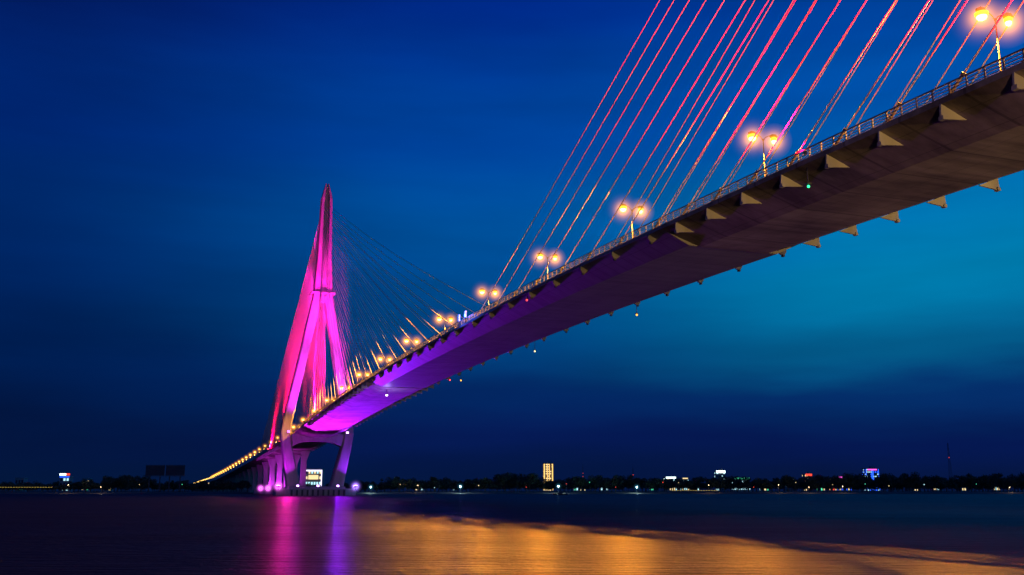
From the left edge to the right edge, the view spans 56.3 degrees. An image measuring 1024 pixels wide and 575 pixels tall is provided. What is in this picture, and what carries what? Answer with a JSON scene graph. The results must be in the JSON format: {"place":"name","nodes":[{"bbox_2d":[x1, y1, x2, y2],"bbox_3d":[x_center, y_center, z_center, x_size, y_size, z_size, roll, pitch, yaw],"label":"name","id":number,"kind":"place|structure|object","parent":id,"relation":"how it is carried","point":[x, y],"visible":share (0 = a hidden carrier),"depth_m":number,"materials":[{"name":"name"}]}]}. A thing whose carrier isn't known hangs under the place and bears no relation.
{"place":"outdoors","nodes":[
{"label":"outdoors","id":0,"kind":"place"},
{"bbox_2d":[14,478,27,490],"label":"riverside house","id":1,"kind":"structure","parent":0,"point":[20,480],"depth_m":989.50,"materials":[{"name":"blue glass"}]},
{"bbox_2d":[59,473,73,491],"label":"fuel station shop","id":2,"kind":"structure","parent":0,"point":[64,480],"depth_m":804.04,"materials":[{"name":"blue glass"}]},
{"bbox_2d":[306,469,324,485],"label":"exhibition hall","id":3,"kind":"structure","parent":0,"point":[315,477],"depth_m":882.86,"materials":[{"name":"white glass"}]},
{"bbox_2d":[0,494,1023,574],"bbox_3d":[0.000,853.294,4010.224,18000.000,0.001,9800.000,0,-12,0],"label":"river water","id":4,"kind":"structure","parent":0,"point":[531,534],"depth_m":55.74,"materials":[{"name":"blue liquid"}]},
{"bbox_2d":[553,491,567,494],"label":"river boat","id":5,"kind":"object","parent":4,"relation":"on","point":[559,493],"visible":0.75,"depth_m":546.97,"materials":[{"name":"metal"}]},
{"bbox_2d":[190,0,1023,495],"bbox_3d":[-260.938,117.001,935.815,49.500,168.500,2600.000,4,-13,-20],"label":"cable stayed bridge","id":6,"kind":"structure","parent":4,"relation":"in","point":[940,148],"depth_m":142.84,"materials":[{"name":"concrete"}]},
{"bbox_2d":[405,338,418,348],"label":"street lamp","id":7,"kind":"object","parent":6,"relation":"on","point":[406,339],"visible":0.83,"depth_m":317.21,"materials":[{"name":"metal"}]},
{"bbox_2d":[480,288,497,304],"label":"street lamp","id":8,"kind":"object","parent":6,"relation":"on","point":[482,290],"visible":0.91,"depth_m":243.74,"materials":[{"name":"metal"}]},
{"bbox_2d":[537,252,557,278],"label":"street lamp","id":9,"kind":"object","parent":6,"relation":"on","point":[540,256],"visible":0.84,"depth_m":206.98,"materials":[{"name":"metal"}]},
{"bbox_2d":[620,204,643,238],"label":"street lamp","id":10,"kind":"object","parent":6,"relation":"on","point":[623,207],"visible":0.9,"depth_m":169.90,"materials":[{"name":"metal"}]},
{"bbox_2d":[747,131,777,176],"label":"street lamp","id":11,"kind":"object","parent":6,"relation":"on","point":[750,136],"visible":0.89,"depth_m":133.13,"materials":[{"name":"metal"}]},
{"bbox_2d":[974,6,1012,69],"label":"street lamp","id":12,"kind":"object","parent":6,"relation":"on","point":[981,13],"visible":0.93,"depth_m":95.94,"materials":[{"name":"metal"}]},
{"bbox_2d":[0,491,1023,493],"bbox_3d":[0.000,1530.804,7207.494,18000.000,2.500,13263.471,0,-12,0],"label":"river bank","id":13,"kind":"structure","parent":0,"point":[555,492],"depth_m":738.72,"materials":[{"name":"soil"}]},
{"bbox_2d":[145,465,164,491],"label":"billboard","id":14,"kind":"object","parent":13,"relation":"on","point":[155,470],"visible":1,"depth_m":748.21,"materials":[{"name":"metal"}]},
{"bbox_2d":[165,465,184,491],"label":"billboard","id":15,"kind":"object","parent":13,"relation":"on","point":[175,470],"visible":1,"depth_m":748.23,"materials":[{"name":"metal"}]},
{"bbox_2d":[0,471,1023,491],"bbox_3d":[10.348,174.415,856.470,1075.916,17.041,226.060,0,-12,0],"label":"distant trees","id":16,"kind":"object","parent":13,"relation":"on","point":[531,481],"visible":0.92,"depth_m":767.47,"materials":[{"name":"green plant"}]},
{"bbox_2d":[672,490,717,492],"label":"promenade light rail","id":17,"kind":"object","parent":13,"relation":"on","point":[695,490],"visible":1,"depth_m":735.57,"materials":[{"name":"metal"}]},
{"bbox_2d":[947,441,954,490],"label":"telecom mast","id":18,"kind":"object","parent":13,"relation":"on","point":[949,459],"visible":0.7,"depth_m":1132.32,"materials":[{"name":"metal"}]},
{"bbox_2d":[0,0,1023,490],"label":"sky","id":19,"kind":"structure","parent":0,"point":[166,166],"materials":[{"name":"blue"}]},
{"bbox_2d":[543,461,552,490],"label":"office tower","id":20,"kind":"structure","parent":0,"point":[548,471],"depth_m":1473.20,"materials":[{"name":"metal"}]},
{"bbox_2d":[663,477,676,490],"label":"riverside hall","id":21,"kind":"structure","parent":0,"point":[673,478],"depth_m":1176.56,"materials":[{"name":"white glass"}]},
{"bbox_2d":[714,468,725,490],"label":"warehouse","id":22,"kind":"structure","parent":0,"point":[720,472],"depth_m":1276.01,"materials":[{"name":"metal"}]},
{"bbox_2d":[802,472,812,490],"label":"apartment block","id":23,"kind":"structure","parent":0,"point":[808,474],"depth_m":1373.89,"materials":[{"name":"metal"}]},
{"bbox_2d":[828,475,851,490],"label":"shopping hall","id":24,"kind":"structure","parent":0,"point":[841,488],"depth_m":1320.87,"materials":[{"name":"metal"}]},
{"bbox_2d":[862,465,878,490],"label":"hotel tower","id":25,"kind":"structure","parent":0,"point":[872,471],"depth_m":1473.20,"materials":[{"name":"metal"}]}
]}

